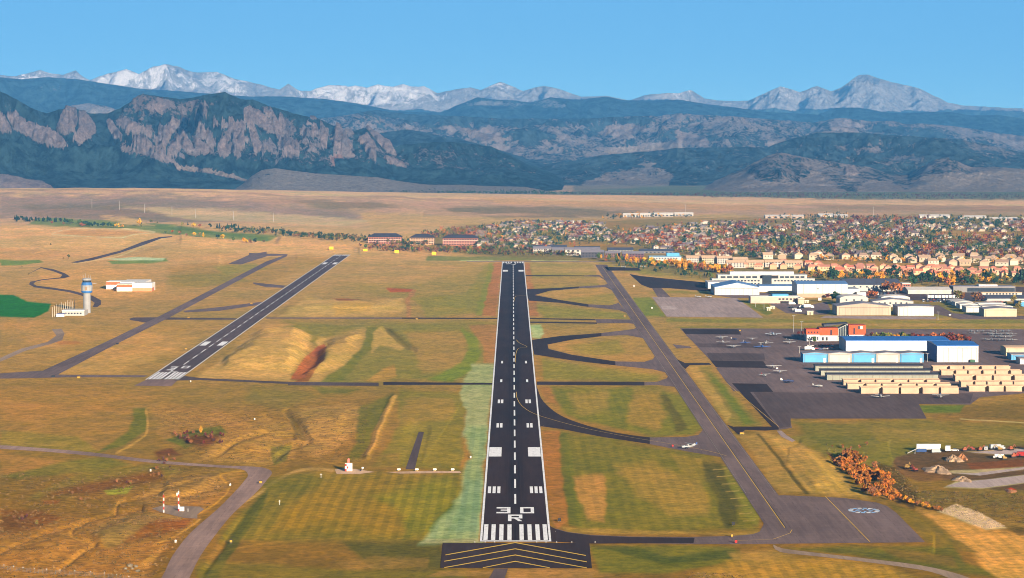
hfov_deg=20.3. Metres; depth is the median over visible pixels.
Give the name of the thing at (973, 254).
townhouse
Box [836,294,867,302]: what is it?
arched building
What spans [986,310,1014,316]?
door panel
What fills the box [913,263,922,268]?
townhouse
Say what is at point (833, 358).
door panel
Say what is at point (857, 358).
door panel
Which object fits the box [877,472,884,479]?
shrub
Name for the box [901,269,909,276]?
broadleaf tree
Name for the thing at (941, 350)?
door panel
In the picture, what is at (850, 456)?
shrub
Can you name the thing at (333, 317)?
taxiway stub
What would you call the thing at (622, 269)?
hangar taxiway
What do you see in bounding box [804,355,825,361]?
door panel
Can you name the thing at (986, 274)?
broadleaf tree
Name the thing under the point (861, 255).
townhouse
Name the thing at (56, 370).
taxiway
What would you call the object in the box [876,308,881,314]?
door panel
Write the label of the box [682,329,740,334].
ramp patch
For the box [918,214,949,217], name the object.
commercial block
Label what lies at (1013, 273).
townhouse
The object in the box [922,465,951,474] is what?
gravel heap
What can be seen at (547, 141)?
foothills
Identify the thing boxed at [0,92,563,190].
mountain
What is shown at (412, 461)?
path
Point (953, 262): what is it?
townhouse
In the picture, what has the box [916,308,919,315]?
door panel
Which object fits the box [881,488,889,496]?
shrub
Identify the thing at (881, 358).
door panel
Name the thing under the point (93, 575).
dry scrub
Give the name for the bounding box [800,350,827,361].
hangar
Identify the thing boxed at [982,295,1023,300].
warehouse
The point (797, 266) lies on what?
townhouse
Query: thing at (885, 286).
broadleaf tree
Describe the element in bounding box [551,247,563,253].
apartment block
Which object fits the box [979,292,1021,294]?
office wing
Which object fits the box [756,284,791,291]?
link hall
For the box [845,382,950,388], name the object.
tee hangar
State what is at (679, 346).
ramp link
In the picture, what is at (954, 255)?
townhouse
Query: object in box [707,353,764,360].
ramp patch
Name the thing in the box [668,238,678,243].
house
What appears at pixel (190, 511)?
dirt pad
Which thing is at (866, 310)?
door panel
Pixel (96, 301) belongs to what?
road
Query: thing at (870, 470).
shrub
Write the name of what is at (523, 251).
hedge trees
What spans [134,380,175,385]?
blast pad
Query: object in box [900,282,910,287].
office block
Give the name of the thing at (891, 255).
townhouse
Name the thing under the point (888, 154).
front foothills
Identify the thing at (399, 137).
wooded hill
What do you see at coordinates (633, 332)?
exit taxiway
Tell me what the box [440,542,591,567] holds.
overrun
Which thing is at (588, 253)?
apartment block
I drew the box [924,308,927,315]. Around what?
door panel
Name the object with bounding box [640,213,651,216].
ridge building
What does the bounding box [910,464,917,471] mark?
excavator
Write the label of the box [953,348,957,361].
door panel
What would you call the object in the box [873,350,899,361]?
hangar
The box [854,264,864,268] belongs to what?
townhouse
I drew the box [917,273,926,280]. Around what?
broadleaf tree
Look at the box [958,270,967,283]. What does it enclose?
broadleaf tree
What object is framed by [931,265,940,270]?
townhouse
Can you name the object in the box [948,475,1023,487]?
gravel lane
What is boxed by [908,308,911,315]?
door panel
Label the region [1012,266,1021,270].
townhouse
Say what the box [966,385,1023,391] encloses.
tee hangar
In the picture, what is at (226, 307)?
taxiway stub
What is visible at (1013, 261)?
townhouse
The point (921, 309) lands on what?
door panel
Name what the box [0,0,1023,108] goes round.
sky
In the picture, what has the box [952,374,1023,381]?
tee hangar
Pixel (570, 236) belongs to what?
house
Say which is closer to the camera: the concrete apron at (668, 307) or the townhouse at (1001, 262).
the concrete apron at (668, 307)
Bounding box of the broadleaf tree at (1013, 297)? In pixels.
[1010,295,1016,303]
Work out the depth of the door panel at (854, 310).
2785.92 m
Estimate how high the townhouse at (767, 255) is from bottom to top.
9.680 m
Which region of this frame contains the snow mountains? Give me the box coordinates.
[0,64,1023,118]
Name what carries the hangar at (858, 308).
on the ground
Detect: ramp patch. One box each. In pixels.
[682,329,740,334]
[686,335,745,342]
[695,343,760,347]
[702,348,765,352]
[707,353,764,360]
[711,361,767,367]
[716,368,845,390]
[732,383,777,427]
[754,392,972,427]
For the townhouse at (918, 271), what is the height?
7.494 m
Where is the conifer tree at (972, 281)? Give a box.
[969,274,974,284]
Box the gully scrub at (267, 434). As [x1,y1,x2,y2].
[154,406,370,462]
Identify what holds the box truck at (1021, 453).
on the ground
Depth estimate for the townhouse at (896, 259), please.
3950.39 m
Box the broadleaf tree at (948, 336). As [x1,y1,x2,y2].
[945,333,952,339]
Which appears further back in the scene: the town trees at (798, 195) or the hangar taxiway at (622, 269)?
the town trees at (798, 195)
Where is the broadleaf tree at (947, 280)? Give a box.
[943,277,950,286]
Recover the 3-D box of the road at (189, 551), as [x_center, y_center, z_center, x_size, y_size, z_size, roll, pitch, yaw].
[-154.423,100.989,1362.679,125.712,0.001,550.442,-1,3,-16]
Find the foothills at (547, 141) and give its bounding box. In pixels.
[49,103,1023,163]
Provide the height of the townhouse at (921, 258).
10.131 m
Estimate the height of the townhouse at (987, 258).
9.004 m
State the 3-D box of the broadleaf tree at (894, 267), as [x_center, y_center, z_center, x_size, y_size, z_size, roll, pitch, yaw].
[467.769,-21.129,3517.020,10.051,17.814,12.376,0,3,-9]
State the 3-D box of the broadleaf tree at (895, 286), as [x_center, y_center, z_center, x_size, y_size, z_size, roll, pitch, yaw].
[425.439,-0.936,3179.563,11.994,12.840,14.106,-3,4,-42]
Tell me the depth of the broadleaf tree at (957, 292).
3021.30 m
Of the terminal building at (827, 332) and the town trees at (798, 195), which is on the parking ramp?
the terminal building at (827, 332)
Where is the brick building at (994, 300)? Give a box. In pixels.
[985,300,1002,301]
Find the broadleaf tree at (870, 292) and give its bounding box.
[867,290,875,297]
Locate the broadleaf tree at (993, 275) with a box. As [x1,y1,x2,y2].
[989,272,996,282]
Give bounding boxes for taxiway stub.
[0,371,147,378]
[130,317,236,321]
[175,376,287,383]
[184,302,261,311]
[229,252,266,263]
[249,253,286,255]
[253,282,284,287]
[266,317,401,318]
[288,382,378,385]
[383,382,491,384]
[402,317,496,318]
[525,275,583,275]
[530,318,594,319]
[530,322,596,323]
[595,319,632,323]
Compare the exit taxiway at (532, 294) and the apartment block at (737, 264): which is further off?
the apartment block at (737, 264)
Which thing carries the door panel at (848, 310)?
in the hangar at (858, 308)
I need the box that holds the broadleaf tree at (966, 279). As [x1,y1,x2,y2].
[962,276,969,282]
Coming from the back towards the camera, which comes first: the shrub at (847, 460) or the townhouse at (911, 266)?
the townhouse at (911, 266)
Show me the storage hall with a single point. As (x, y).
(708, 283)
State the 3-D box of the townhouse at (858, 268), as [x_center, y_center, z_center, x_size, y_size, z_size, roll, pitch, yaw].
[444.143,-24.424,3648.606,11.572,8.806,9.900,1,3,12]
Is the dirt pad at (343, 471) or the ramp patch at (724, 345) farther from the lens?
the ramp patch at (724, 345)
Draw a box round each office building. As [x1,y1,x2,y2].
[710,271,814,284]
[949,284,1015,291]
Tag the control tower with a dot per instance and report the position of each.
(86, 287)
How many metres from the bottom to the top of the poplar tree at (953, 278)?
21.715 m
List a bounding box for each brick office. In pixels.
[368,233,402,243]
[409,234,434,244]
[443,234,478,245]
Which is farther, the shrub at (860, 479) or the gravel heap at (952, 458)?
the gravel heap at (952, 458)
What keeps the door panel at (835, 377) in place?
in the long hangar at (834, 375)
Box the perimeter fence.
[2,564,128,577]
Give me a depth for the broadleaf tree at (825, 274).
3452.12 m
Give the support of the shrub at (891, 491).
on the ground
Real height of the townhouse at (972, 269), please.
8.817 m
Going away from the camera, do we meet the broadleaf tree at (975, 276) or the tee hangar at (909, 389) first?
the tee hangar at (909, 389)
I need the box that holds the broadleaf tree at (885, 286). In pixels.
[881,280,889,292]
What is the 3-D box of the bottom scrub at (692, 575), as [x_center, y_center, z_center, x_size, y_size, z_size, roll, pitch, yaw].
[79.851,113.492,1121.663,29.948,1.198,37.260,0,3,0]
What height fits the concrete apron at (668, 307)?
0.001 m
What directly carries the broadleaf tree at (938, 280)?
on the ground
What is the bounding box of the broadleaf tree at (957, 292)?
[954,290,962,298]
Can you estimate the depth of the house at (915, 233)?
5029.15 m
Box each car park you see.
[769,301,830,314]
[860,287,1023,300]
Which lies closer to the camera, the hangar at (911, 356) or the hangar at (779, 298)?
the hangar at (911, 356)
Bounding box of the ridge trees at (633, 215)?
[602,211,847,218]
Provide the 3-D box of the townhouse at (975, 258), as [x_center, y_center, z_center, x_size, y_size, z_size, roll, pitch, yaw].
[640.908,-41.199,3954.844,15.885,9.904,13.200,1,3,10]
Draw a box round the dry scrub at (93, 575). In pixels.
[0,467,223,577]
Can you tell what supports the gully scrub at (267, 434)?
on the ground
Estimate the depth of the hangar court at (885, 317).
2751.69 m
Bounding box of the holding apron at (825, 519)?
[555,495,924,543]
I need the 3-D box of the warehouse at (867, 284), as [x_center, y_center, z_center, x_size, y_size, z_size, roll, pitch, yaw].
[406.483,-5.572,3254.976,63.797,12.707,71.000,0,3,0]
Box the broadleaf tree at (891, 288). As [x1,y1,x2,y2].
[888,282,894,291]
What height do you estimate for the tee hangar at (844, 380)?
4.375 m
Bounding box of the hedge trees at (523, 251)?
[466,244,693,257]
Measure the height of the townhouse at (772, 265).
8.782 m
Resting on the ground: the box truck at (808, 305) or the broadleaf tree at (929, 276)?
the broadleaf tree at (929, 276)
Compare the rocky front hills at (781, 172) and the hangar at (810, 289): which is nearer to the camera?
the hangar at (810, 289)
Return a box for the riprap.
[939,504,1004,528]
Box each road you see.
[0,329,64,361]
[0,445,271,577]
[29,267,100,306]
[73,236,171,262]
[467,261,645,261]
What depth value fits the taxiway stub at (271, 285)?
3346.05 m
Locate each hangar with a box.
[710,280,758,294]
[748,294,799,302]
[792,281,865,297]
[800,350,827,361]
[813,364,923,370]
[819,368,930,374]
[825,350,851,361]
[825,372,938,379]
[832,301,890,314]
[839,336,948,351]
[842,378,939,384]
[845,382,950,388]
[849,350,875,361]
[859,386,958,393]
[869,297,913,306]
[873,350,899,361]
[878,294,909,298]
[892,303,933,315]
[897,350,923,361]
[926,340,978,361]
[930,365,1010,370]
[939,369,1021,374]
[947,298,963,303]
[951,300,972,305]
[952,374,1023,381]
[956,302,977,308]
[958,380,1023,386]
[961,304,980,311]
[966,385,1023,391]
[974,301,1005,305]
[979,304,1012,306]
[979,306,1016,316]
[1000,345,1023,355]
[1006,352,1023,359]
[1015,356,1023,363]
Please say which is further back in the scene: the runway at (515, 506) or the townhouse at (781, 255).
the townhouse at (781, 255)
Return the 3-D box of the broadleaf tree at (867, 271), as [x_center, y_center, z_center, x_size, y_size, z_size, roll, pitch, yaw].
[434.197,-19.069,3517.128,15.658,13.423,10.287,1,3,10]
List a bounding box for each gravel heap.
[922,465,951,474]
[944,454,964,461]
[952,476,971,481]
[958,453,967,459]
[1005,489,1016,492]
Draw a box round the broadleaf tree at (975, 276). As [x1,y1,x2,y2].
[970,274,977,281]
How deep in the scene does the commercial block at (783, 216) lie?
6122.57 m
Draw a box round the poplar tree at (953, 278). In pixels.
[948,270,955,284]
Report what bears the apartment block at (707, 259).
on the ground
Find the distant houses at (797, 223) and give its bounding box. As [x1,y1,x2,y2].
[468,219,1023,233]
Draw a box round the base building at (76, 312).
[62,309,87,315]
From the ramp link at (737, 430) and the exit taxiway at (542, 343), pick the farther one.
the exit taxiway at (542, 343)
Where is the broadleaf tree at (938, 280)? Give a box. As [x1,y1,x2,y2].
[935,277,943,285]
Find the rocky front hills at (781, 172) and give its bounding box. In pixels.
[703,153,1023,191]
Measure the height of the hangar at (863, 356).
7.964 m
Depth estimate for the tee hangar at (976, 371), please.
2083.69 m
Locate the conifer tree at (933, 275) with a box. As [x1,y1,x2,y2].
[932,269,936,281]
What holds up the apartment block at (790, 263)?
on the ground
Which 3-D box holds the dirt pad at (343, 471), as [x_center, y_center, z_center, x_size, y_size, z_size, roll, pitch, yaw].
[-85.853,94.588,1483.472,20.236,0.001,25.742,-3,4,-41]
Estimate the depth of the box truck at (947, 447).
1573.36 m
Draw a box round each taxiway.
[33,254,287,377]
[527,286,587,306]
[532,328,642,344]
[532,333,600,348]
[533,348,614,364]
[536,386,649,443]
[537,382,643,384]
[540,426,719,456]
[541,284,625,311]
[550,349,666,374]
[550,526,693,543]
[596,265,813,542]
[605,267,640,270]
[630,274,710,290]
[644,377,674,386]
[652,288,669,296]
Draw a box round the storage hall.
[705,280,728,288]
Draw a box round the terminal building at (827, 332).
[804,322,865,340]
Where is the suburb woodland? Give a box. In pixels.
[733,214,1023,257]
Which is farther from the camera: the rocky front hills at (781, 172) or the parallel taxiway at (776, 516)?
the rocky front hills at (781, 172)
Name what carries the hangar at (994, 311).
on the ground
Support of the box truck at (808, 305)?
on the car park at (823, 308)
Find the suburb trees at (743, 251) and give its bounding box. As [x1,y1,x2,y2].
[466,219,767,256]
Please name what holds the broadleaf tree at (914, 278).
on the ground
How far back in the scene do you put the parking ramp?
2347.89 m
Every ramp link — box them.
[673,344,690,347]
[678,360,710,368]
[728,425,778,433]
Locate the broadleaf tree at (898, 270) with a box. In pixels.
[893,266,901,275]
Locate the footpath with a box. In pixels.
[777,431,794,441]
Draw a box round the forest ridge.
[0,77,1023,135]
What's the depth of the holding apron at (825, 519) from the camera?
1277.19 m
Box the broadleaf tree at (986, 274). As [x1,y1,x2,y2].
[982,269,989,278]
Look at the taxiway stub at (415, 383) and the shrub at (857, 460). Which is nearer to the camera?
the shrub at (857, 460)
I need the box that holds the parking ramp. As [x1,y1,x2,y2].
[680,328,1023,429]
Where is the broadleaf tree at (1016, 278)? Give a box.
[1012,275,1019,284]
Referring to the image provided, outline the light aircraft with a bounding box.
[681,443,694,448]
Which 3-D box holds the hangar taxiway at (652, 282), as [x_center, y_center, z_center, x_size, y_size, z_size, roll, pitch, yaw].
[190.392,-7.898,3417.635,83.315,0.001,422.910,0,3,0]
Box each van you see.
[916,448,926,452]
[931,449,940,452]
[993,454,1003,457]
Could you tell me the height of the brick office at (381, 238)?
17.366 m
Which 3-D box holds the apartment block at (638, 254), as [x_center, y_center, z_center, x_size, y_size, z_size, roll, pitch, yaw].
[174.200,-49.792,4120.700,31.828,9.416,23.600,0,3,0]
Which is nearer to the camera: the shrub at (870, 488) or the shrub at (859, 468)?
the shrub at (870, 488)
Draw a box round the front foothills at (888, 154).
[537,132,1023,185]
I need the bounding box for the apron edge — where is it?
[709,293,789,297]
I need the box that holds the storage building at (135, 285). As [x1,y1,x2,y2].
[106,279,154,290]
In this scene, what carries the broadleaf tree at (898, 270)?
on the ground
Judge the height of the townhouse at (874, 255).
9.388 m
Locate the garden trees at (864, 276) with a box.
[798,254,1023,283]
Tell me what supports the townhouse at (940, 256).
on the ground
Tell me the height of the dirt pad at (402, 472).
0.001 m
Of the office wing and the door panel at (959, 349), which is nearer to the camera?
the door panel at (959, 349)
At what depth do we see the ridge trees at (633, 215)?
6178.66 m
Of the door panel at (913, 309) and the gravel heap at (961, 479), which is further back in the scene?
the door panel at (913, 309)
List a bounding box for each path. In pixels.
[406,432,423,468]
[489,569,507,577]
[773,545,968,577]
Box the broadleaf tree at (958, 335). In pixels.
[956,333,963,339]
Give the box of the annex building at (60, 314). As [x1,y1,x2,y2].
[56,313,65,316]
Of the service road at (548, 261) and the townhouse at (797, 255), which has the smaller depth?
the service road at (548, 261)
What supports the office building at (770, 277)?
on the ground
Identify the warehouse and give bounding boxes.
[839,279,901,290]
[902,287,950,293]
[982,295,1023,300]
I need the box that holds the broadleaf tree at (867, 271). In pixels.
[860,269,871,275]
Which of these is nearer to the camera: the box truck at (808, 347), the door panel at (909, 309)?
the box truck at (808, 347)
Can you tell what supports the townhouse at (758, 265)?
on the ground
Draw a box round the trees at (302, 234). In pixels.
[221,225,428,245]
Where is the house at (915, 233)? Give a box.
[911,231,918,235]
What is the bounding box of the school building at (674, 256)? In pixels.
[648,253,680,260]
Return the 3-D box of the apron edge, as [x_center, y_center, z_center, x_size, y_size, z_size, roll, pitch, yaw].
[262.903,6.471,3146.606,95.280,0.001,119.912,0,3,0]
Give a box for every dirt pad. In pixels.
[152,505,203,518]
[335,468,371,473]
[391,471,460,473]
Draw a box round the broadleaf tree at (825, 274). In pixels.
[822,270,829,278]
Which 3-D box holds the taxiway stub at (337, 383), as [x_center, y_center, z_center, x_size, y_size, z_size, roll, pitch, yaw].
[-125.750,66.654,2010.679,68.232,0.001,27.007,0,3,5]
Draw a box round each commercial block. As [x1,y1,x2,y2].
[764,215,803,217]
[817,213,832,216]
[833,214,847,217]
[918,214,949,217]
[958,215,986,218]
[987,217,1023,220]
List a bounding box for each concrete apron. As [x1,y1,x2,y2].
[652,297,762,317]
[661,306,677,308]
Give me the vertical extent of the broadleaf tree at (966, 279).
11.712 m
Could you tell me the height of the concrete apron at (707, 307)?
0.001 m
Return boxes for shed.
[797,297,803,303]
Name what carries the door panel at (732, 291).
in the hangar at (732, 287)
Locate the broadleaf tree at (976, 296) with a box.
[971,292,979,301]
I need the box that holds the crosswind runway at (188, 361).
[145,255,348,379]
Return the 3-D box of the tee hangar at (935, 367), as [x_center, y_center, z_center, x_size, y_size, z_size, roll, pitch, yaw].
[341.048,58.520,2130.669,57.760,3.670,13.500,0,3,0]
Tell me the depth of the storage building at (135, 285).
3221.32 m
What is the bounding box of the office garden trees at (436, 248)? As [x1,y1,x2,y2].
[359,242,494,253]
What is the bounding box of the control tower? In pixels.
[81,274,95,312]
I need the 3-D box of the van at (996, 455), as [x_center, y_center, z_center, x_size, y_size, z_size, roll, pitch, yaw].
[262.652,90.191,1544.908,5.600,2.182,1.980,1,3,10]
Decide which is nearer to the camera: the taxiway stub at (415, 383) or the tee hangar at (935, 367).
the taxiway stub at (415, 383)
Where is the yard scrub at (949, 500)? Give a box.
[875,460,1023,522]
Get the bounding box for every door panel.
[721,289,725,294]
[730,289,734,294]
[739,289,743,294]
[748,289,752,294]
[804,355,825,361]
[830,355,849,361]
[833,375,838,379]
[840,308,845,314]
[846,308,851,314]
[852,308,857,314]
[854,355,873,361]
[858,308,863,314]
[864,308,869,314]
[870,308,875,314]
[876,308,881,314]
[878,355,897,361]
[882,308,887,314]
[900,308,903,315]
[902,355,921,361]
[904,308,907,315]
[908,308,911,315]
[912,308,915,315]
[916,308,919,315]
[920,308,923,315]
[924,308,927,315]
[928,308,931,315]
[939,348,943,361]
[944,348,947,361]
[948,348,952,361]
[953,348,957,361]
[958,348,961,361]
[962,348,966,361]
[967,348,971,361]
[972,348,975,361]
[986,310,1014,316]
[1009,349,1023,351]
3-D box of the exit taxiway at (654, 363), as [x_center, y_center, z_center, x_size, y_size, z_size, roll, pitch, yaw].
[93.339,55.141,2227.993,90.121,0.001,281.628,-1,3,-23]
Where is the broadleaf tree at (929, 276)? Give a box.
[925,271,932,283]
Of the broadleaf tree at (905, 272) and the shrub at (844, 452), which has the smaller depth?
the shrub at (844, 452)
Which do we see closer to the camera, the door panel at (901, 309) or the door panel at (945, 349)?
the door panel at (945, 349)
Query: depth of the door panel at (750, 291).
3143.78 m
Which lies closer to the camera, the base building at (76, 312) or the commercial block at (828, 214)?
the base building at (76, 312)
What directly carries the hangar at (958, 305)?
on the ground
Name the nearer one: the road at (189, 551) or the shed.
the road at (189, 551)
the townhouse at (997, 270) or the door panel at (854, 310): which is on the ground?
the townhouse at (997, 270)
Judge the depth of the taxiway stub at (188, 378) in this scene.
2038.77 m
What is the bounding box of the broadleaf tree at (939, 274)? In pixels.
[936,271,943,277]
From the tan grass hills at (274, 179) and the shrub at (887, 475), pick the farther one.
the tan grass hills at (274, 179)
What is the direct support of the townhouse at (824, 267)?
on the ground
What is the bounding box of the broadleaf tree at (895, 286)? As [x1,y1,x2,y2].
[892,282,901,291]
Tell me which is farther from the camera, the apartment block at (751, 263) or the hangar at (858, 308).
the apartment block at (751, 263)
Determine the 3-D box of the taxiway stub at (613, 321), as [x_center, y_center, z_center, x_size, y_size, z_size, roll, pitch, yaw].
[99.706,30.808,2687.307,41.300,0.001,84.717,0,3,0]
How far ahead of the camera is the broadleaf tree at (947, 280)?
3289.57 m
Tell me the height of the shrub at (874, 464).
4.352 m
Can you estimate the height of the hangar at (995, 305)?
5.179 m
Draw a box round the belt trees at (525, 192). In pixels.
[386,188,573,194]
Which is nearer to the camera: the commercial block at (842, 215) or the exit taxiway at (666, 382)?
the exit taxiway at (666, 382)
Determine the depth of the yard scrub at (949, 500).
1373.31 m
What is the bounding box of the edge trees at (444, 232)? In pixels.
[421,225,493,238]
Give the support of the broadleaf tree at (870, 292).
on the ground
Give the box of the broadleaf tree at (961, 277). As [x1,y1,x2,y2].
[958,273,964,283]
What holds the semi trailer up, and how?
on the ground
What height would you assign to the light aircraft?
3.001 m
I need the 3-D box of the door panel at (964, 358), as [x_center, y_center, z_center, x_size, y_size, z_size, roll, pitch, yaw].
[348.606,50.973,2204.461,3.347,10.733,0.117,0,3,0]
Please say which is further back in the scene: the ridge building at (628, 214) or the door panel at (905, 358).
the ridge building at (628, 214)
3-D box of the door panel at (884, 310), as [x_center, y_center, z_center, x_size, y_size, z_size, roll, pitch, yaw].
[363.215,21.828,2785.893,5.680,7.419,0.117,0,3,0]
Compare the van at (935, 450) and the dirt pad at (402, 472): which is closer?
the dirt pad at (402, 472)
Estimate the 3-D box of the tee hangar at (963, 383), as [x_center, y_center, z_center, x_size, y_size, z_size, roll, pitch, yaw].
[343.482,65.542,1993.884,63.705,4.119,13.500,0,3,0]
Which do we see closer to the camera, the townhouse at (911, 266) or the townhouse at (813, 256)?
the townhouse at (911, 266)
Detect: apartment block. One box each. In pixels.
[527,245,566,248]
[533,246,550,252]
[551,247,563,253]
[565,247,599,254]
[581,250,603,257]
[604,251,619,256]
[607,247,633,251]
[622,251,643,257]
[639,249,673,252]
[685,255,700,262]
[701,255,715,263]
[716,256,731,263]
[725,260,745,267]
[732,257,747,259]
[745,260,763,266]
[764,260,783,266]
[784,260,802,266]
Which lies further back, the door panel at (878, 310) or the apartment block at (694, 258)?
the apartment block at (694, 258)
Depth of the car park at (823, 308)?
2896.47 m
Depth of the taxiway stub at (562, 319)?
2721.57 m
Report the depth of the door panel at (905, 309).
2779.80 m
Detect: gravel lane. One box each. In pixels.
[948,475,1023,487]
[959,467,1023,475]
[974,449,1023,453]
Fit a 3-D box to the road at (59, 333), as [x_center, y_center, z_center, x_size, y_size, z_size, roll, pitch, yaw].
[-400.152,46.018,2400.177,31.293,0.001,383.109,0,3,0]
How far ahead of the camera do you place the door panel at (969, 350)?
2204.38 m
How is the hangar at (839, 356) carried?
on the parking ramp
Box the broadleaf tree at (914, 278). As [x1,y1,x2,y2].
[908,274,917,285]
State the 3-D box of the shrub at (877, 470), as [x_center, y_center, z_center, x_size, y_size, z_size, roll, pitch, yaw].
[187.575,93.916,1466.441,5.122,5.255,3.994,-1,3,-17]
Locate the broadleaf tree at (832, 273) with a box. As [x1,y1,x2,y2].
[829,270,838,280]
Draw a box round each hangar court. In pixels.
[821,316,935,318]
[933,305,1023,318]
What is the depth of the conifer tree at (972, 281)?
3365.15 m
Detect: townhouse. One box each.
[754,263,762,268]
[762,252,772,258]
[769,262,776,268]
[778,253,785,258]
[779,263,786,268]
[792,252,802,258]
[794,263,801,268]
[803,260,812,266]
[807,264,817,270]
[808,253,820,259]
[819,264,829,270]
[830,263,837,268]
[835,267,844,270]
[839,252,849,258]
[847,265,854,270]
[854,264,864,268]
[856,266,864,271]
[857,253,867,259]
[871,252,881,258]
[886,253,897,259]
[891,256,901,262]
[905,256,916,262]
[906,265,914,268]
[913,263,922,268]
[913,269,922,274]
[917,255,930,261]
[919,266,928,271]
[924,258,938,264]
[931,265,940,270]
[934,255,945,261]
[945,258,956,265]
[952,253,964,258]
[957,259,970,265]
[967,268,976,271]
[969,252,979,256]
[970,256,981,262]
[978,266,988,269]
[979,259,988,265]
[981,256,995,262]
[993,268,1002,274]
[995,259,1008,265]
[999,270,1008,277]
[1004,254,1016,257]
[1008,257,1018,264]
[1010,271,1020,276]
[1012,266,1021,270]
[1015,256,1022,263]
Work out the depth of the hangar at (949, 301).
2986.31 m
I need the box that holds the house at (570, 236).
[567,235,574,239]
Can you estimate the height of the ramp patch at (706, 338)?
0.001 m
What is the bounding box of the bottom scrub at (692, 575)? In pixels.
[685,572,743,577]
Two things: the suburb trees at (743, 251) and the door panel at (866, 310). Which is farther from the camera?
the suburb trees at (743, 251)
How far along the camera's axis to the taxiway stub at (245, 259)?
4058.14 m
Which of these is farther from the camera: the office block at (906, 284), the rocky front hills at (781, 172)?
the rocky front hills at (781, 172)
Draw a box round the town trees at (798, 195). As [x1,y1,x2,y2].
[566,191,1022,199]
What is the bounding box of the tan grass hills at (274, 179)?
[234,168,547,193]
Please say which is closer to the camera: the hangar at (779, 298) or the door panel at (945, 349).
the door panel at (945, 349)
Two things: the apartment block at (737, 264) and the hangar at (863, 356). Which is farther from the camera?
the apartment block at (737, 264)
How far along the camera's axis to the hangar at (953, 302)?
2947.63 m
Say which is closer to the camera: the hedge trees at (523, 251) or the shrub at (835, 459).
the shrub at (835, 459)
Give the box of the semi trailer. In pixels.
[916,444,940,449]
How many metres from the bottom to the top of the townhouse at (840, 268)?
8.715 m
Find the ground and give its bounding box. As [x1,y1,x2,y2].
[0,185,1023,577]
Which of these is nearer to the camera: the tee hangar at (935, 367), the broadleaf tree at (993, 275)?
the tee hangar at (935, 367)
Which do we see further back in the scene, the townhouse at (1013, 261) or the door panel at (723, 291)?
the townhouse at (1013, 261)
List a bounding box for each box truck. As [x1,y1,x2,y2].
[803,304,813,307]
[804,346,814,349]
[945,445,950,451]
[989,444,1004,449]
[1013,451,1023,455]
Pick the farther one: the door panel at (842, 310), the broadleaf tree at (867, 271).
the broadleaf tree at (867, 271)
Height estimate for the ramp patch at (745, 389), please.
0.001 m
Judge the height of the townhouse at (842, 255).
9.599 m
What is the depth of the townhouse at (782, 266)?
3768.19 m
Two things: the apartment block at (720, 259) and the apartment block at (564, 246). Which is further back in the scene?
the apartment block at (564, 246)
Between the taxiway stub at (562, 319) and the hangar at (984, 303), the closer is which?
the taxiway stub at (562, 319)
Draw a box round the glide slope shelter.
[345,458,351,470]
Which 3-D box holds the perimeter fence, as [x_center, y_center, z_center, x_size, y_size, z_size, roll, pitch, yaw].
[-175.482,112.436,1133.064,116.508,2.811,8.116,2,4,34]
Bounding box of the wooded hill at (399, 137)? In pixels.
[380,129,543,166]
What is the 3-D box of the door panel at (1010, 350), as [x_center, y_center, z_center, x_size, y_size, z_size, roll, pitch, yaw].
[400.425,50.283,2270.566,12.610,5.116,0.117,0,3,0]
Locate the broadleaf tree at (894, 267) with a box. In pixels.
[891,265,896,274]
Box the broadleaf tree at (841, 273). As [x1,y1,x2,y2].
[836,270,843,278]
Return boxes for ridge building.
[623,213,638,216]
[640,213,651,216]
[653,212,673,215]
[674,212,693,215]
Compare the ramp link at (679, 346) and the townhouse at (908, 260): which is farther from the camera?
the townhouse at (908, 260)
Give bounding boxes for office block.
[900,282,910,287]
[1014,300,1023,306]
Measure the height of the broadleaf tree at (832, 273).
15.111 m
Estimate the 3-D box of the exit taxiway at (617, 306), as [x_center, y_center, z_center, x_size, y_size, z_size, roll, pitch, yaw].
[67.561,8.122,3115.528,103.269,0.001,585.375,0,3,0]
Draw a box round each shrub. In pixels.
[833,457,840,465]
[840,457,845,465]
[841,450,849,456]
[844,458,852,464]
[847,453,854,459]
[850,450,858,455]
[854,457,862,463]
[857,466,863,473]
[857,476,863,483]
[861,483,872,492]
[864,477,871,483]
[867,467,873,474]
[868,486,875,491]
[871,461,877,467]
[874,467,879,474]
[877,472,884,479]
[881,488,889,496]
[883,471,890,478]
[888,488,897,493]
[1015,300,1022,307]
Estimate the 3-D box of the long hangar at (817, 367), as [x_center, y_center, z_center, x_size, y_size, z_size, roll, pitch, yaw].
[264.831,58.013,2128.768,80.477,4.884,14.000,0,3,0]
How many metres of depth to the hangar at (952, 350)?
2204.54 m
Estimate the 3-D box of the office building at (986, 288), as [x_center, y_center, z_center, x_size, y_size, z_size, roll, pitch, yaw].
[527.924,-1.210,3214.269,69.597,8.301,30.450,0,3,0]

